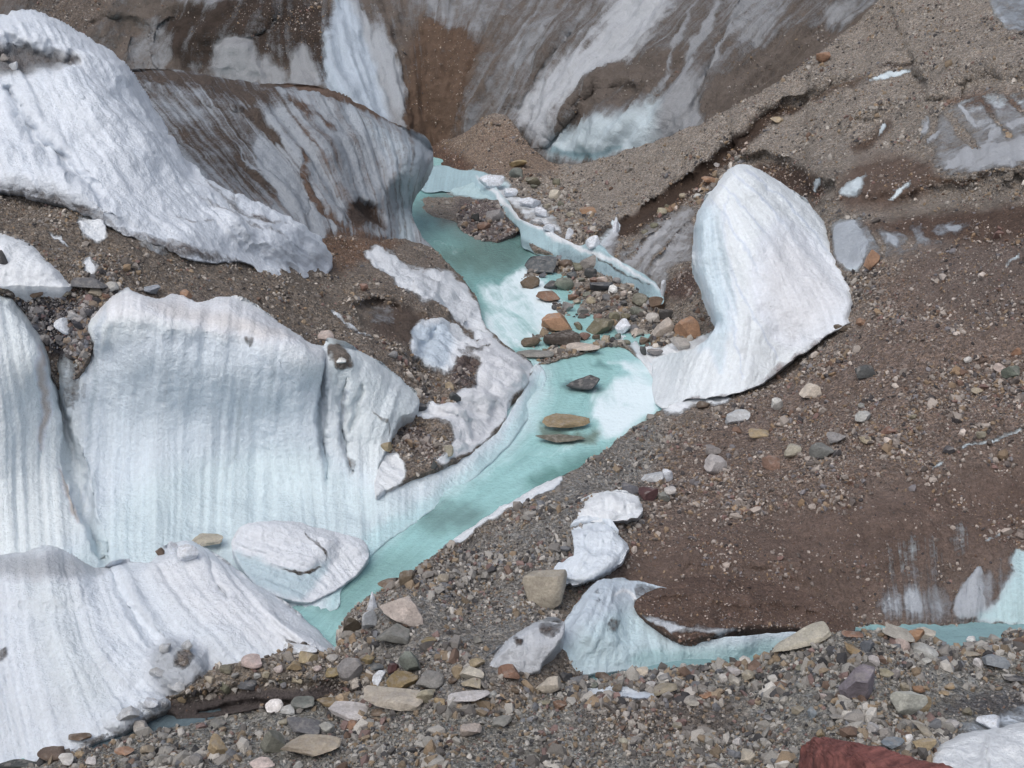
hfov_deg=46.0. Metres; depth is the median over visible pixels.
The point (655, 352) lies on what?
stone
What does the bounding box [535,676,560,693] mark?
stone
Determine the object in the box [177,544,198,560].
ice chunk
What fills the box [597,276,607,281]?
flat rock
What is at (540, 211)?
ice chunk
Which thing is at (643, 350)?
stone
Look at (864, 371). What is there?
flat rock
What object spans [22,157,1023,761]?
river
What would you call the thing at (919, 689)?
stone
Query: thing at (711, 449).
stone
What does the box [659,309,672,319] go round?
stone
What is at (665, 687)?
stone
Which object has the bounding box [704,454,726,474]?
boulder
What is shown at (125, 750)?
stone
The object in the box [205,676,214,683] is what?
stone
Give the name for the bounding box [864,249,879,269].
boulder
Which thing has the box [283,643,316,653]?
rock
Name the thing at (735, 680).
flat rock
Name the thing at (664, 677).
flat rock
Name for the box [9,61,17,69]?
ice chunk
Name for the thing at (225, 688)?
stone
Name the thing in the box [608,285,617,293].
stone
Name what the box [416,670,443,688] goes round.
stone
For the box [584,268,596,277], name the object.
flat rock
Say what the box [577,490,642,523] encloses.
snow patch
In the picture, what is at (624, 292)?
stone
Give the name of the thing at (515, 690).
flat rock
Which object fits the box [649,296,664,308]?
stone
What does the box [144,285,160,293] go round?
stone
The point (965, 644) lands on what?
stone
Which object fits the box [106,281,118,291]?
stone
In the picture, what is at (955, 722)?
stone
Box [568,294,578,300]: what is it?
stone
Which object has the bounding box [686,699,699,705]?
stone
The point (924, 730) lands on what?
flat rock
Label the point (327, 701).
boulder
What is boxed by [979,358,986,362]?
stone
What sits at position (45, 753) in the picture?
stone
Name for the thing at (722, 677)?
stone
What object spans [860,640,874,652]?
stone
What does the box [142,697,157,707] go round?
ice chunk
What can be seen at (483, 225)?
stone
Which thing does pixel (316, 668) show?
stone
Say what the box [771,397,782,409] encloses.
stone
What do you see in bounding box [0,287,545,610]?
ice wall
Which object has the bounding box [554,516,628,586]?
snow patch
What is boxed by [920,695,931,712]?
stone
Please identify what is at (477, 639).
stone
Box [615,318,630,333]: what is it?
ice chunk
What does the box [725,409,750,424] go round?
rock
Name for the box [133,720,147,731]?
stone
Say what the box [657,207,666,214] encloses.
flat rock
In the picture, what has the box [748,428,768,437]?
flat rock
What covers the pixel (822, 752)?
boulder
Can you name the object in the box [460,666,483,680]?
stone
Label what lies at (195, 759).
stone
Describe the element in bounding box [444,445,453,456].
stone
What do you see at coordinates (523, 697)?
stone
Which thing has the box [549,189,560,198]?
stone
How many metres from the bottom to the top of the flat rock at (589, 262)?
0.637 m
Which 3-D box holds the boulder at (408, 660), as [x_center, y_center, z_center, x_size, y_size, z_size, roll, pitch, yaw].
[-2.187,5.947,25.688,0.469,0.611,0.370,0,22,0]
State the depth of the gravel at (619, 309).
58.89 m
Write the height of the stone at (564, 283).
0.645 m
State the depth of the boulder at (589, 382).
41.92 m
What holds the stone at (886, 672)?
on the moraine
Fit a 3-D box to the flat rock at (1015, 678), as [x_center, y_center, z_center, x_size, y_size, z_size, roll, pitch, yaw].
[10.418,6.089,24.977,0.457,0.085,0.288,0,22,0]
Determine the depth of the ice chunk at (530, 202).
64.75 m
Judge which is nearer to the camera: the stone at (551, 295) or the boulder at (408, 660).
the boulder at (408, 660)
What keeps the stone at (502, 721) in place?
on the moraine
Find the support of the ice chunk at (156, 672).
on the ice mound
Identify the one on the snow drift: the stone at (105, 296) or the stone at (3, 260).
the stone at (3, 260)
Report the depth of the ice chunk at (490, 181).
68.78 m
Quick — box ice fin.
[652,164,852,408]
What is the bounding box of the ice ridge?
[130,68,432,247]
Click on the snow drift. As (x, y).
(26, 270)
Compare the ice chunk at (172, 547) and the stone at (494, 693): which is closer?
the stone at (494, 693)
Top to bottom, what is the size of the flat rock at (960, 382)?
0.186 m
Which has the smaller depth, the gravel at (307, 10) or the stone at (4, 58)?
the stone at (4, 58)
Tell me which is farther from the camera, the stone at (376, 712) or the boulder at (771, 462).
the boulder at (771, 462)
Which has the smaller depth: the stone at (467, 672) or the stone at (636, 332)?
the stone at (467, 672)
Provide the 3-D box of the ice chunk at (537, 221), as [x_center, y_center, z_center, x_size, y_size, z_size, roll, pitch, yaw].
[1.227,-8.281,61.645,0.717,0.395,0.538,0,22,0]
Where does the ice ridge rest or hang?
on the hillside
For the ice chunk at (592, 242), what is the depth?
54.94 m
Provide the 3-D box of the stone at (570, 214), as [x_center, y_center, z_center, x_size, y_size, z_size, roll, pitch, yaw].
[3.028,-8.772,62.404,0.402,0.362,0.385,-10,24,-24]
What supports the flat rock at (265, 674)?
on the gravel shelf
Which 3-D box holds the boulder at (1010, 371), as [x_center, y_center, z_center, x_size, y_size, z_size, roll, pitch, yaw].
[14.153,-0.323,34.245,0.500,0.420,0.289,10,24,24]
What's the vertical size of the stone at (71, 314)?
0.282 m
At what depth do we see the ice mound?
26.57 m
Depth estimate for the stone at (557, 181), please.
70.28 m
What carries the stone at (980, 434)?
on the slope
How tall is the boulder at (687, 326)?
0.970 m
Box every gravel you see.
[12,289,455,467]
[34,0,853,134]
[167,642,378,716]
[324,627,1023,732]
[456,141,749,361]
[634,573,854,644]
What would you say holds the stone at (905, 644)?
on the moraine
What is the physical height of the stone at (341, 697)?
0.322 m
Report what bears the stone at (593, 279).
on the slope
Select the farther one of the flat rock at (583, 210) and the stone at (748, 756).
the flat rock at (583, 210)
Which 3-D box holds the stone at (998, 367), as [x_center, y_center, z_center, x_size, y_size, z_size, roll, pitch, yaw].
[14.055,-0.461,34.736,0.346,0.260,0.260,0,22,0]
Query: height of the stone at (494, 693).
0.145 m
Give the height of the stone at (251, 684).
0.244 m
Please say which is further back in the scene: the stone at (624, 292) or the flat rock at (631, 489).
the stone at (624, 292)
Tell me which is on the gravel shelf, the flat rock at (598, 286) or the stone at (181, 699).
the stone at (181, 699)
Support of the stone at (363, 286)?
on the hillside
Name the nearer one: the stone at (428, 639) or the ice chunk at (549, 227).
the stone at (428, 639)
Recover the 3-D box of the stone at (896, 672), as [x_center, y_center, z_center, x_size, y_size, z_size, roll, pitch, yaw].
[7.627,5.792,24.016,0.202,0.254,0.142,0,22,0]
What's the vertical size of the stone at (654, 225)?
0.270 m
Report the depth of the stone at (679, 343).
45.00 m
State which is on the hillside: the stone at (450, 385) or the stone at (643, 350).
the stone at (450, 385)
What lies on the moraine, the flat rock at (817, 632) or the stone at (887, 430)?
the flat rock at (817, 632)
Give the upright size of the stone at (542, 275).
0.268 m
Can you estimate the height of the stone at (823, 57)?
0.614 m
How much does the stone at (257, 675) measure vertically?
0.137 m
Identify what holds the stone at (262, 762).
on the moraine
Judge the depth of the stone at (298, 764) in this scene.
22.93 m
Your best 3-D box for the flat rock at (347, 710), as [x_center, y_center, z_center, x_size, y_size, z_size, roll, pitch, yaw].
[-3.359,6.731,24.716,0.800,0.247,0.552,0,22,0]
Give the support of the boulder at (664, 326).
on the slope
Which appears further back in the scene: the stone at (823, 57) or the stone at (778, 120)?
the stone at (823, 57)
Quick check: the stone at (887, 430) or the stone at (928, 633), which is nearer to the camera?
the stone at (928, 633)
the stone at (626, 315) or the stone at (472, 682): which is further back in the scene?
the stone at (626, 315)
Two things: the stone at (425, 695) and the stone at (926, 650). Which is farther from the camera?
the stone at (926, 650)
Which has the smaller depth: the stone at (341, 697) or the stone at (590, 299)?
the stone at (341, 697)
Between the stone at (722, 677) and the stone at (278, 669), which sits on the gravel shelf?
the stone at (278, 669)
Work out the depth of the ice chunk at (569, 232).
58.92 m
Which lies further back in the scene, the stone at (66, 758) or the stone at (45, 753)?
the stone at (45, 753)
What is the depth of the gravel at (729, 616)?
27.89 m
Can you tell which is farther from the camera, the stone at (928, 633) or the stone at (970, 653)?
the stone at (928, 633)
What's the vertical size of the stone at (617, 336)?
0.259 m
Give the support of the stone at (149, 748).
on the moraine
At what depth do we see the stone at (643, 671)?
25.80 m
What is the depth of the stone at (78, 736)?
24.40 m
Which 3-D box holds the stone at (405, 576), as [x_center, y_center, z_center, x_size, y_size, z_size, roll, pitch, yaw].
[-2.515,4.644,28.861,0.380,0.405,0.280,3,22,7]
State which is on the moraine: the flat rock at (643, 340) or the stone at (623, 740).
the stone at (623, 740)
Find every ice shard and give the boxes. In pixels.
[54,317,68,334]
[367,592,376,609]
[613,217,618,233]
[660,280,665,296]
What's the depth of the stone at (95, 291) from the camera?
33.76 m
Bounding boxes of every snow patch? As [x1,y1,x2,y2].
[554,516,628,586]
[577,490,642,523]
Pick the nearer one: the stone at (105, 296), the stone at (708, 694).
the stone at (708, 694)
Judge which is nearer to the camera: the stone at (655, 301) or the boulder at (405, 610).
the boulder at (405, 610)
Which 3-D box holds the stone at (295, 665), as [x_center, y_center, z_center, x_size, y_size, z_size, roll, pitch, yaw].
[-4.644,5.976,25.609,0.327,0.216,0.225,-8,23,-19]
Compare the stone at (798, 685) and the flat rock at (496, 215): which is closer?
the stone at (798, 685)
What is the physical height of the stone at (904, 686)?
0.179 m
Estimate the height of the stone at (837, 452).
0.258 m
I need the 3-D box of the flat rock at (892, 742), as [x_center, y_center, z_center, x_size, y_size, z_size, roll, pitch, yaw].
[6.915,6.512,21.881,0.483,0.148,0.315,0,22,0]
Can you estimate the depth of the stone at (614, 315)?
48.71 m
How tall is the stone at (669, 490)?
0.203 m
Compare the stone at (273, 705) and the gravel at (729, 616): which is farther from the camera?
the gravel at (729, 616)
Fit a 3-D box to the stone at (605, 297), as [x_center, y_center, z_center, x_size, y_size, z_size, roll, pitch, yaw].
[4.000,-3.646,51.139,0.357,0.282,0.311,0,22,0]
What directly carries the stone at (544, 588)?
on the slope
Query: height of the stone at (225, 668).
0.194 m
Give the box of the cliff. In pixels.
[0,0,877,164]
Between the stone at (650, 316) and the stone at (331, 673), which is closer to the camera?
the stone at (331, 673)
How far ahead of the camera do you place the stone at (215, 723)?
24.84 m
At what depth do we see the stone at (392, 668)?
25.77 m
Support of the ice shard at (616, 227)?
on the slope
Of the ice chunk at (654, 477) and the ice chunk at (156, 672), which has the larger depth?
the ice chunk at (654, 477)
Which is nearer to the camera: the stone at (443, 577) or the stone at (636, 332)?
the stone at (443, 577)
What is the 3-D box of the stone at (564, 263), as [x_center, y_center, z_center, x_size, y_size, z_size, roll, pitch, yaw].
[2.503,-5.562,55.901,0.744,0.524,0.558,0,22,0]
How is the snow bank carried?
on the moraine
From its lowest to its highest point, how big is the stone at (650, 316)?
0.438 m
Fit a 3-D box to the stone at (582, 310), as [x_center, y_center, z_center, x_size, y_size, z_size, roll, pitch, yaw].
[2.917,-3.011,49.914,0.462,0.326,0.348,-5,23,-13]
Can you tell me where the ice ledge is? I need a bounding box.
[421,165,663,303]
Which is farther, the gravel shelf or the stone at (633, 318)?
the stone at (633, 318)
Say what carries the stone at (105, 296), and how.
on the ice wall
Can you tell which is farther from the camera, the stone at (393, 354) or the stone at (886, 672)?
the stone at (393, 354)
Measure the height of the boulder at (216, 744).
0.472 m
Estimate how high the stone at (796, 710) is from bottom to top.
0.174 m
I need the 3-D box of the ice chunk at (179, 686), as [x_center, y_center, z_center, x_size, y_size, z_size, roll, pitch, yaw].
[-7.094,6.380,25.482,0.390,0.228,0.239,7,23,18]
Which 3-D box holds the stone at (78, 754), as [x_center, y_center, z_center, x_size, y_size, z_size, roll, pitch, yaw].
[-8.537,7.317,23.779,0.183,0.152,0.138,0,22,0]
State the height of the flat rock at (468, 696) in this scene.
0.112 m
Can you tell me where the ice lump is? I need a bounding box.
[485,617,564,674]
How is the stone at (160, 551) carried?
on the ice mound
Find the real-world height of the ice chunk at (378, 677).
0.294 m
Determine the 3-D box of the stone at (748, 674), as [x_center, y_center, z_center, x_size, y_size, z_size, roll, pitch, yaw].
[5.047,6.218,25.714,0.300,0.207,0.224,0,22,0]
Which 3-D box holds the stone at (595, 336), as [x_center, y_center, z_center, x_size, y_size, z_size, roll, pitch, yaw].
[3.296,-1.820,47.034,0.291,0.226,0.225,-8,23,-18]
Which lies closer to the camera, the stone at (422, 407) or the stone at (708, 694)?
the stone at (708, 694)
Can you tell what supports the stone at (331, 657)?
on the gravel at (360, 682)
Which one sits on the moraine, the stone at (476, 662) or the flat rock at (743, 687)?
the flat rock at (743, 687)
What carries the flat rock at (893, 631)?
on the moraine
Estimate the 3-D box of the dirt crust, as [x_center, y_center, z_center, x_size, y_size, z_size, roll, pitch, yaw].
[5.405,5.302,28.511,5.222,1.053,2.450,-3,22,-9]
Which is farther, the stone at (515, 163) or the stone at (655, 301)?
the stone at (515, 163)
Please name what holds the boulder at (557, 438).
on the river
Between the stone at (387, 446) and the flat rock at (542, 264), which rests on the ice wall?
the stone at (387, 446)
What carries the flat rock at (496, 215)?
on the slope
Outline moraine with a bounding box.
[22,629,1023,767]
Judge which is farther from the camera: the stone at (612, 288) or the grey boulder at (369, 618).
the stone at (612, 288)
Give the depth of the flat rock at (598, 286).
52.13 m
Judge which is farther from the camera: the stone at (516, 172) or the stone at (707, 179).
the stone at (516, 172)
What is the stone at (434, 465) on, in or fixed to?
on the hillside
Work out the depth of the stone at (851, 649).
24.40 m
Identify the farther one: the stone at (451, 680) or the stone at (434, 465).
the stone at (434, 465)
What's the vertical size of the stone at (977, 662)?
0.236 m
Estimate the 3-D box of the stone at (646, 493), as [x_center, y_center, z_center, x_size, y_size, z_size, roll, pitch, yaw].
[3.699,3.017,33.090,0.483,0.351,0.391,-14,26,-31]
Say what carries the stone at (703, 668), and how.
on the moraine
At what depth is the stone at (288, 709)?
24.94 m
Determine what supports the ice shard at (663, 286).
on the ice ledge
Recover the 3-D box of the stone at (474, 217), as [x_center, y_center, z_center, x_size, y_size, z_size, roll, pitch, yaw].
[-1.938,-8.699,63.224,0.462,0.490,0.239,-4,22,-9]
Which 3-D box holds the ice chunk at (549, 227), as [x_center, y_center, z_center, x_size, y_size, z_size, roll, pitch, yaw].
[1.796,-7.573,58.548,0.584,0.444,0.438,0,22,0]
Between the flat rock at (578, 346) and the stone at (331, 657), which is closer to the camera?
the stone at (331, 657)
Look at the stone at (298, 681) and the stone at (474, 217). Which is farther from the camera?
the stone at (474, 217)
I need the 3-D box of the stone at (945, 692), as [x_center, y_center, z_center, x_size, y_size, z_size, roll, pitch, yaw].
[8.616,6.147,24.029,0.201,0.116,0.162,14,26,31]
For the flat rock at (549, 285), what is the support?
on the slope
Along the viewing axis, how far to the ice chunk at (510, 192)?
67.39 m
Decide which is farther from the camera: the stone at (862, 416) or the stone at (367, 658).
the stone at (862, 416)
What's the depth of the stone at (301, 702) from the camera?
25.08 m
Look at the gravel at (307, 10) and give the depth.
85.27 m
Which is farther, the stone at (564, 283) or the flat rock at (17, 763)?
the stone at (564, 283)
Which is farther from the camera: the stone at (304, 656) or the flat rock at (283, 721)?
the stone at (304, 656)
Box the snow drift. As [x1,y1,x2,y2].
[0,233,71,301]
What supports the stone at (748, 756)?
on the moraine
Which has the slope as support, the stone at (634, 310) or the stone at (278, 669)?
the stone at (634, 310)
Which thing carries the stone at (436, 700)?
on the moraine
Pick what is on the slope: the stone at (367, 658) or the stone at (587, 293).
the stone at (587, 293)
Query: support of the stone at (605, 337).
on the slope
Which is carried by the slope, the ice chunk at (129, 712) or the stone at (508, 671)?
the stone at (508, 671)
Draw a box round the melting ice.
[562,577,795,675]
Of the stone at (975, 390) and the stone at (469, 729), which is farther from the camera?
the stone at (975, 390)
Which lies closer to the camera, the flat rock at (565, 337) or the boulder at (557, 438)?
the boulder at (557, 438)
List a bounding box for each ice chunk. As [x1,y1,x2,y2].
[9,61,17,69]
[116,705,139,719]
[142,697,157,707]
[149,667,163,676]
[159,643,170,652]
[167,541,177,555]
[167,681,184,692]
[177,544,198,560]
[181,639,192,649]
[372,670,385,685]
[478,175,503,188]
[504,188,517,196]
[519,197,540,207]
[529,219,542,224]
[534,207,546,216]
[543,224,554,232]
[565,228,573,238]
[585,235,599,248]
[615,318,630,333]
[641,471,663,482]
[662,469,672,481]
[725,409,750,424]
[976,714,999,728]
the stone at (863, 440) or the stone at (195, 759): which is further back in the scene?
the stone at (863, 440)
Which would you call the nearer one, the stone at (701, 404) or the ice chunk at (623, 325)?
the stone at (701, 404)
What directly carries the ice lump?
on the slope
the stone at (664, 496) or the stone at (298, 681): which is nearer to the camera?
the stone at (298, 681)
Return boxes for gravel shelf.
[166,650,364,718]
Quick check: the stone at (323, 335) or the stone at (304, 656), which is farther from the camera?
the stone at (323, 335)
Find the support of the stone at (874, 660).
on the moraine
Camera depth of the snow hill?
39.60 m
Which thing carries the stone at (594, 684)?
on the moraine
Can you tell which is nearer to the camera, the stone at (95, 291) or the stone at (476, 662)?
the stone at (476, 662)
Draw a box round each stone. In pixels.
[0,53,9,61]
[0,250,7,264]
[29,292,42,297]
[37,746,64,761]
[58,753,72,765]
[67,310,78,319]
[68,733,91,740]
[75,751,82,757]
[88,288,101,295]
[101,293,110,298]
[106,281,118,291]
[114,746,133,754]
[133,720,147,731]
[140,744,153,752]
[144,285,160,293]
[155,548,164,555]
[177,696,186,702]
[180,289,192,298]
[189,753,202,765]
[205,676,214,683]
[210,718,225,729]
[219,664,231,673]
[220,682,230,693]
[237,679,256,689]
[241,653,261,668]
[249,756,274,767]
[254,673,260,678]
[265,699,282,712]
[273,665,282,672]
[280,704,294,714]
[286,660,301,670]
[290,696,313,708]
[292,677,302,683]
[293,761,302,767]
[298,651,317,662]
[313,665,321,671]
[317,330,333,340]
[319,722,334,733]
[325,668,337,677]
[326,654,337,661]
[335,693,348,700]
[336,357,345,362]
[343,618,360,632]
[347,719,356,729]
[360,283,367,290]
[361,654,374,663]
[367,663,383,669]
[371,708,385,716]
[377,577,397,587]
[381,442,391,451]
[387,663,398,673]
[388,351,397,358]
[399,570,414,585]
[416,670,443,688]
[416,689,435,702]
[419,402,426,410]
[421,637,436,642]
[431,461,437,471]
[433,697,444,704]
[437,573,448,581]
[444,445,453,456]
[445,382,454,390]
[448,677,456,683]
[449,392,460,401]
[451,664,462,679]
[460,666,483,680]
[460,723,481,736]
[461,678,480,688]
[469,658,484,667]
[471,213,478,220]
[474,636,482,643]
[477,222,490,229]
[487,690,496,697]
[492,715,511,726]
[498,664,519,678]
[509,160,526,166]
[509,167,522,177]
[519,694,527,699]
[520,276,539,288]
[521,337,540,346]
[522,569,566,608]
[525,177,540,185]
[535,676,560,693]
[536,290,559,300]
[537,700,550,704]
[539,272,545,277]
[544,203,550,208]
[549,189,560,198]
[552,178,560,184]
[553,700,566,708]
[554,277,573,290]
[558,259,572,267]
[559,672,571,681]
[566,211,574,216]
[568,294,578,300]
[577,307,588,313]
[579,332,589,339]
[583,291,591,296]
[586,296,595,303]
[590,277,596,281]
[591,682,597,687]
[592,335,599,338]
[595,672,612,680]
[601,335,609,342]
[602,294,609,300]
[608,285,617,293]
[609,312,619,319]
[612,277,620,283]
[612,681,623,691]
[614,333,620,338]
[619,737,627,743]
[620,290,627,296]
[620,300,626,305]
[621,313,629,319]
[629,306,643,314]
[630,315,638,321]
[631,328,643,335]
[632,293,647,306]
[636,666,647,675]
[638,486,657,500]
[640,346,645,354]
[645,312,659,323]
[646,681,654,686]
[647,348,662,355]
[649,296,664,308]
[650,222,657,227]
[654,683,676,695]
[658,491,669,501]
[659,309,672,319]
[664,486,675,494]
[670,337,689,350]
[672,722,681,728]
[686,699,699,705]
[696,401,709,408]
[698,691,711,698]
[699,664,709,671]
[701,176,715,183]
[706,444,720,454]
[718,673,727,682]
[732,737,742,745]
[740,748,755,763]
[742,670,754,679]
[763,715,772,719]
[770,117,783,123]
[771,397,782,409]
[791,706,803,714]
[795,682,802,688]
[799,383,821,397]
[807,707,816,718]
[816,52,830,62]
[816,729,824,736]
[826,432,845,443]
[832,450,841,457]
[841,631,862,637]
[845,643,864,655]
[855,411,870,422]
[856,318,865,325]
[859,436,870,443]
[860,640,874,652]
[866,722,878,732]
[868,655,879,666]
[879,668,893,677]
[879,728,890,734]
[881,426,896,433]
[892,669,899,679]
[895,638,909,651]
[900,682,909,690]
[905,734,912,740]
[908,628,924,643]
[910,642,938,658]
[912,685,925,692]
[912,738,936,750]
[917,627,935,639]
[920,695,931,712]
[921,657,931,663]
[939,690,949,695]
[943,445,954,453]
[946,719,958,727]
[962,707,971,715]
[963,356,971,362]
[963,642,974,647]
[964,651,980,655]
[966,636,975,641]
[971,387,982,393]
[973,658,982,667]
[976,431,985,438]
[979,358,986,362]
[979,636,987,640]
[993,363,1005,372]
[1011,347,1021,355]
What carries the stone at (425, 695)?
on the moraine
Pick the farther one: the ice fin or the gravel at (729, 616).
the ice fin
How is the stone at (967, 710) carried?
on the moraine
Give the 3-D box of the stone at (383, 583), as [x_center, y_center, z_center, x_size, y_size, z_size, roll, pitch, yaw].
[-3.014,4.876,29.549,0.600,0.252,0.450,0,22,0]
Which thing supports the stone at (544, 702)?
on the moraine
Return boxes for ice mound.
[0,540,334,762]
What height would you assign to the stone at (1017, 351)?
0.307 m
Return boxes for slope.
[341,0,1023,710]
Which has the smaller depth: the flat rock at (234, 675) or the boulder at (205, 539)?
the flat rock at (234, 675)
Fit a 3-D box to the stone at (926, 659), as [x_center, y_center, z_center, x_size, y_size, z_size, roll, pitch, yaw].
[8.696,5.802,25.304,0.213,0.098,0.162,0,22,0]
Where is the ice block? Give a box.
[231,520,369,603]
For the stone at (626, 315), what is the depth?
48.80 m
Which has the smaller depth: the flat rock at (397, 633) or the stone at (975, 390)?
the flat rock at (397, 633)
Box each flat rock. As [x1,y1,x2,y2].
[0,759,35,767]
[70,277,107,287]
[85,757,95,764]
[231,672,238,677]
[262,671,269,677]
[279,719,287,724]
[280,734,340,755]
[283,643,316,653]
[287,717,320,733]
[328,701,367,720]
[364,685,422,710]
[375,623,409,643]
[448,690,489,701]
[485,209,505,220]
[511,687,519,693]
[516,349,553,357]
[525,256,556,272]
[543,329,580,344]
[544,280,556,288]
[562,301,573,311]
[566,342,599,350]
[567,271,576,277]
[572,262,582,270]
[574,322,582,330]
[579,207,595,213]
[581,255,595,269]
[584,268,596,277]
[589,282,612,290]
[593,313,601,318]
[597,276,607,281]
[622,483,637,493]
[639,336,648,344]
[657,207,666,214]
[658,672,670,681]
[727,666,740,675]
[728,673,740,686]
[738,685,745,693]
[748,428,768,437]
[772,621,831,651]
[833,324,851,330]
[855,364,875,378]
[880,737,904,748]
[882,624,914,641]
[915,722,934,736]
[944,683,954,689]
[956,380,963,385]
[1004,675,1023,681]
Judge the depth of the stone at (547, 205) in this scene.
64.02 m
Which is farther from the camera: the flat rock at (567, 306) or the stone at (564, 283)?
the stone at (564, 283)
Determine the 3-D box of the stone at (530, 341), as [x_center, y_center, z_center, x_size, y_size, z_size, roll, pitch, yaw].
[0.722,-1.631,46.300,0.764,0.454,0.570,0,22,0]
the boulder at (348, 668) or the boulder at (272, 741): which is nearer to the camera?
the boulder at (272, 741)
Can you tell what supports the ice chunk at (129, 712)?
on the ice mound
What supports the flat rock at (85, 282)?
on the hillside
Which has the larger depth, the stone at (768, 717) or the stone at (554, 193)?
the stone at (554, 193)
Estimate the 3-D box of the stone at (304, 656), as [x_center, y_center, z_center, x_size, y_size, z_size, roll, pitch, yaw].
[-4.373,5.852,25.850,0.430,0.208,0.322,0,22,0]
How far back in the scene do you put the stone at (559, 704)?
24.82 m
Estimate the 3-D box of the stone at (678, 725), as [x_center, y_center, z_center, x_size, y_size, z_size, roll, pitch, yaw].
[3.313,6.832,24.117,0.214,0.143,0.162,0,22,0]
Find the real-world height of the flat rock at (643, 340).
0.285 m
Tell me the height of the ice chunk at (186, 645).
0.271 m
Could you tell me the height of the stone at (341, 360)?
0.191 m
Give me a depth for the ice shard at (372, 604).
27.86 m
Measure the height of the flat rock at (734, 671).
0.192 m
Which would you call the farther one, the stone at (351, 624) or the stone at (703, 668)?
the stone at (351, 624)
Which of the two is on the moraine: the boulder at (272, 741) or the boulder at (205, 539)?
the boulder at (272, 741)
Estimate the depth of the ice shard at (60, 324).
33.49 m
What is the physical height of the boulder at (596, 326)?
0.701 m
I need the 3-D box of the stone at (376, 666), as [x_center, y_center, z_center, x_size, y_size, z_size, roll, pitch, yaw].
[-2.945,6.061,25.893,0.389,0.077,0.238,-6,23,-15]
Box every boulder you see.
[192,533,222,545]
[207,734,227,753]
[260,730,284,752]
[317,697,336,706]
[337,657,362,680]
[362,609,376,629]
[380,596,422,627]
[386,671,417,687]
[398,651,419,670]
[536,434,584,442]
[541,313,571,330]
[542,413,589,427]
[566,375,599,389]
[586,318,614,334]
[651,317,674,336]
[674,316,700,338]
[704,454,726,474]
[762,455,779,470]
[784,443,801,457]
[798,737,952,767]
[809,442,833,458]
[838,664,874,699]
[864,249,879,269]
[890,691,927,715]
[982,654,1010,668]
[1001,365,1019,378]
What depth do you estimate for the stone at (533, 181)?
69.96 m
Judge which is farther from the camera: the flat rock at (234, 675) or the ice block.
the ice block
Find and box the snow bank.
[933,722,1023,767]
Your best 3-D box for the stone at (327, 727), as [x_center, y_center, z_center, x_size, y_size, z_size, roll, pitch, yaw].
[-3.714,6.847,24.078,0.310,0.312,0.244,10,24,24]
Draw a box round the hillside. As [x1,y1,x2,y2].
[0,194,532,499]
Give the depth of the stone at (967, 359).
35.50 m
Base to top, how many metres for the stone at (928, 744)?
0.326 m
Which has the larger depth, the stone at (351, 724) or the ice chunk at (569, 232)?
the ice chunk at (569, 232)
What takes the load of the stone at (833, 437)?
on the slope
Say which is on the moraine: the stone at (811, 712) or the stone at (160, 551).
the stone at (811, 712)
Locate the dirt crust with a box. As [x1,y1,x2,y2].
[634,573,854,645]
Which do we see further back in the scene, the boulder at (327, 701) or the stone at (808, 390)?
the stone at (808, 390)
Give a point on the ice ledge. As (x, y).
(443, 178)
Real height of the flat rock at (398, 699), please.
0.278 m
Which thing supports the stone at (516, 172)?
on the slope
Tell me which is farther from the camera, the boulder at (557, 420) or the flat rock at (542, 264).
the flat rock at (542, 264)
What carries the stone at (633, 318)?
on the slope
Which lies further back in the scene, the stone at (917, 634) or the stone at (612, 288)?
the stone at (612, 288)
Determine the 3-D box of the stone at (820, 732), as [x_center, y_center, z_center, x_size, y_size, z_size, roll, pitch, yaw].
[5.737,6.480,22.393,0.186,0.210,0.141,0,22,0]
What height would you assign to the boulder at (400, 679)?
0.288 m
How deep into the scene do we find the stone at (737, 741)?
23.05 m
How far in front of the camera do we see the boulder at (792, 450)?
33.94 m
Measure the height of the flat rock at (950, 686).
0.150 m
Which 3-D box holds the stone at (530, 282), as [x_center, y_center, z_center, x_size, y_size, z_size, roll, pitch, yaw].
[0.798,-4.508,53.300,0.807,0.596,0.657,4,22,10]
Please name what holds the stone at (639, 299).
on the slope
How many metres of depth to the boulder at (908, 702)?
22.73 m
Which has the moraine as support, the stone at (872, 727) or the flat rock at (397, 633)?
the stone at (872, 727)
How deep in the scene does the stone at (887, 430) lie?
33.52 m
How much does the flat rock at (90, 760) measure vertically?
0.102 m
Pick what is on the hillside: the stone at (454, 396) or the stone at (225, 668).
the stone at (454, 396)
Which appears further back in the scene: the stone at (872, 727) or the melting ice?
the melting ice
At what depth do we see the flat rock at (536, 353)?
45.04 m
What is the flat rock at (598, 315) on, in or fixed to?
on the slope
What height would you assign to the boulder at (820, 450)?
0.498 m
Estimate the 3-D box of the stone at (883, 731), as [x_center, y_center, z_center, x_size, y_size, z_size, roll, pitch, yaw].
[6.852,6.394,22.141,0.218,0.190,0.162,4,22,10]
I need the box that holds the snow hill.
[0,9,332,278]

